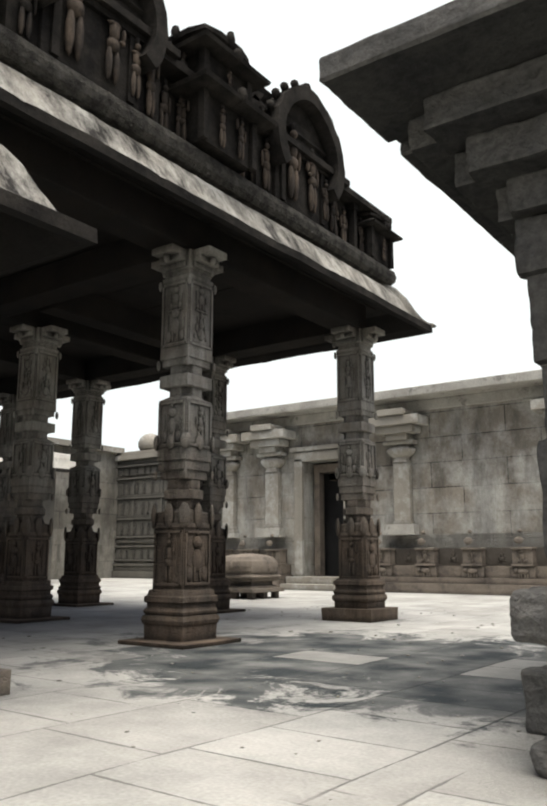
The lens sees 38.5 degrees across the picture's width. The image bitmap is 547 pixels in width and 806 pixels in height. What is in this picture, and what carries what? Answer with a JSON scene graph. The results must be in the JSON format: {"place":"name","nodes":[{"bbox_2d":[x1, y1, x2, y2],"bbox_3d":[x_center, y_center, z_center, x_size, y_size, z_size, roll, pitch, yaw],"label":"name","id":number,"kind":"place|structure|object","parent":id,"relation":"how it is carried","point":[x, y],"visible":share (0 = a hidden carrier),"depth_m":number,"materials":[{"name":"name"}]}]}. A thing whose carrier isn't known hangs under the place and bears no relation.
{"place":"outdoors","nodes":[
{"label":"outdoors","id":0,"kind":"place"},
{"bbox_2d":[0,144,97,276],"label":"porch eave","id":1,"kind":"object","parent":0,"point":[36,227],"visible":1,"depth_m":6.06,"materials":[{"name":"grey stone"}]},
{"bbox_2d":[0,0,541,451],"label":"sky","id":2,"kind":"structure","parent":0,"point":[460,280],"materials":[{"name":"white"}]},
{"bbox_2d":[0,578,546,805],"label":"stone floor","id":3,"kind":"structure","parent":0,"point":[67,740],"depth_m":5.38,"materials":[{"name":"grey stone"}]},
{"bbox_2d":[0,668,10,695],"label":"stone block","id":4,"kind":"structure","parent":3,"relation":"on","point":[5,678],"depth_m":5.92,"materials":[{"name":"brown stone"}]},
{"bbox_2d":[0,393,22,582],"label":"pillar","id":5,"kind":"structure","parent":3,"relation":"on","point":[9,435],"depth_m":19.01,"materials":[{"name":"stone"}]},
{"bbox_2d":[0,324,69,623],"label":"pillar","id":6,"kind":"structure","parent":3,"relation":"on","point":[26,588],"depth_m":13.25,"materials":[{"name":"stone"}]},
{"bbox_2d":[43,471,56,581],"bbox_3d":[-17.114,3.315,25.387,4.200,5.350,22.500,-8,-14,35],"label":"pilaster","id":7,"kind":"object","parent":3,"relation":"on","point":[49,505],"visible":0.12,"depth_m":32.86,"materials":[{"name":"grey stone"}]},
{"bbox_2d":[0,452,75,472],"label":"coping","id":8,"kind":"object","parent":7,"relation":"attached to","point":[62,462],"visible":0.19,"depth_m":32.61,"materials":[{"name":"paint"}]},
{"bbox_2d":[53,378,113,606],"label":"pillar","id":9,"kind":"structure","parent":3,"relation":"on","point":[79,581],"depth_m":17.33,"materials":[{"name":"stone"}]},
{"bbox_2d":[51,445,119,578],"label":"enclosure wall","id":10,"kind":"structure","parent":3,"relation":"on","point":[105,521],"depth_m":39.85,"materials":[{"name":"grey stone"}]},
{"bbox_2d":[47,437,124,453],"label":"wall coping","id":11,"kind":"object","parent":10,"relation":"on","point":[67,443],"visible":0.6,"depth_m":40.09,"materials":[{"name":"grey stone"}]},
{"bbox_2d":[116,468,222,563],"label":"rails","id":12,"kind":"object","parent":3,"relation":"on","point":[133,544],"depth_m":40.04,"materials":[{"name":"grey stone"}]},
{"bbox_2d":[111,458,222,578],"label":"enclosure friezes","id":13,"kind":"object","parent":12,"relation":"attached to","point":[143,487],"visible":0.12,"depth_m":39.94,"materials":[{"name":"grey stone"}]},
{"bbox_2d":[115,433,157,460],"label":"enclosure coping domes","id":14,"kind":"structure","parent":13,"relation":"on","point":[146,446],"depth_m":40.43,"materials":[{"name":"grey stone"}]},
{"bbox_2d":[118,243,240,649],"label":"pillar","id":15,"kind":"structure","parent":3,"relation":"on","point":[180,610],"depth_m":9.78,"materials":[{"name":"stone"}]},
{"bbox_2d":[0,112,375,394],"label":"hall beams","id":16,"kind":"structure","parent":15,"relation":"on","point":[142,224],"depth_m":11.91,"materials":[{"name":"grey stone"}]},
{"bbox_2d":[0,62,435,405],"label":"roof eave","id":17,"kind":"object","parent":16,"relation":"attached to","point":[29,102],"visible":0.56,"depth_m":9.71,"materials":[{"name":"grey stone"}]},
{"bbox_2d":[0,24,396,285],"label":"cornice molding","id":18,"kind":"structure","parent":17,"relation":"on","point":[21,55],"depth_m":9.59,"materials":[{"name":"grey stone"}]},
{"bbox_2d":[0,0,402,268],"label":"roof parapet","id":19,"kind":"structure","parent":18,"relation":"on","point":[201,87],"depth_m":10.25,"materials":[{"name":"grey stone"}]},
{"bbox_2d":[200,355,245,613],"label":"pillar","id":20,"kind":"structure","parent":3,"relation":"on","point":[214,493],"depth_m":15.27,"materials":[{"name":"stone"}]},
{"bbox_2d":[225,553,283,599],"bbox_3d":[-0.662,4.449,20.203,1.453,1.120,1.453,-8,-14,35],"label":"stone pedestal","id":21,"kind":"object","parent":3,"relation":"on","point":[250,576],"visible":0.79,"depth_m":19.67,"materials":[{"name":"stone"}]},
{"bbox_2d":[226,534,292,584],"bbox_3d":[-0.571,5.542,27.495,3.150,1.795,1.869,-8,-14,35],"label":"wall base","id":22,"kind":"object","parent":3,"relation":"on","point":[278,555],"depth_m":26.89,"materials":[{"name":"grey stone"}]},
{"bbox_2d":[6,607,536,799],"bbox_3d":[1.354,2.916,9.573,10.025,0.021,11.875,-8,-14,35],"label":"floor debris","id":23,"kind":"object","parent":3,"relation":"on","point":[336,696],"visible":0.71,"depth_m":7.63,"materials":[{"name":"grey stone"}]},
{"bbox_2d":[321,325,397,622],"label":"pillar","id":24,"kind":"structure","parent":3,"relation":"on","point":[359,592],"depth_m":13.30,"materials":[{"name":"stone"}]},
{"bbox_2d":[226,397,546,575],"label":"shrine walls","id":25,"kind":"structure","parent":3,"relation":"on","point":[475,469],"depth_m":23.82,"materials":[{"name":"grey stone"}]},
{"bbox_2d":[280,444,344,590],"bbox_3d":[1.493,3.725,25.890,2.550,4.740,1.550,-8,-14,35],"label":"door frame","id":26,"kind":"object","parent":25,"relation":"attached to","point":[299,580],"visible":0.52,"depth_m":26.45,"materials":[{"name":"grey stone"}]},
{"bbox_2d":[314,463,337,575],"bbox_3d":[2.074,3.960,26.668,1.450,3.780,0.320,-8,-14,35],"label":"door frame","id":27,"kind":"object","parent":25,"relation":"attached to","point":[320,470],"visible":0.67,"depth_m":26.91,"materials":[{"name":"stone"}]},
{"bbox_2d":[316,462,343,575],"bbox_3d":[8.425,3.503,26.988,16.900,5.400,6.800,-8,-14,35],"label":"doorway","id":28,"kind":"structure","parent":25,"relation":"in","point":[333,509],"depth_m":27.24,"materials":[{"name":"black"}]},
{"bbox_2d":[256,524,418,537],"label":"shrine pilaster seats","id":29,"kind":"object","parent":25,"relation":"attached to","point":[401,529],"visible":1,"depth_m":24.18,"materials":[{"name":"grey stone"}]},
{"bbox_2d":[220,398,544,537],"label":"pilasters","id":30,"kind":"object","parent":25,"relation":"attached to","point":[398,428],"visible":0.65,"depth_m":27.06,"materials":[{"name":"grey stone"}]},
{"bbox_2d":[226,369,543,431],"bbox_3d":[7.812,0.374,26.911,20.200,0.610,9.000,-8,-14,35],"label":"coping","id":31,"kind":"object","parent":25,"relation":"on","point":[502,388],"depth_m":24.30,"materials":[{"name":"grey stone"}]},
{"bbox_2d":[379,529,546,595],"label":"wall base","id":32,"kind":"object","parent":3,"relation":"on","point":[495,570],"depth_m":22.46,"materials":[{"name":"grey stone"}]},
{"bbox_2d":[509,586,546,778],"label":"stub post","id":33,"kind":"object","parent":3,"relation":"on","point":[528,613],"visible":1,"depth_m":3.76,"materials":[{"name":"stone"}]},
{"bbox_2d":[408,54,546,735],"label":"pier","id":34,"kind":"structure","parent":0,"point":[478,146],"depth_m":5.09,"materials":[{"name":"stone"}]},
{"bbox_2d":[319,0,546,255],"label":"eave slab","id":35,"kind":"structure","parent":34,"relation":"on","point":[383,84],"depth_m":4.82,"materials":[{"name":"stone"}]}
]}

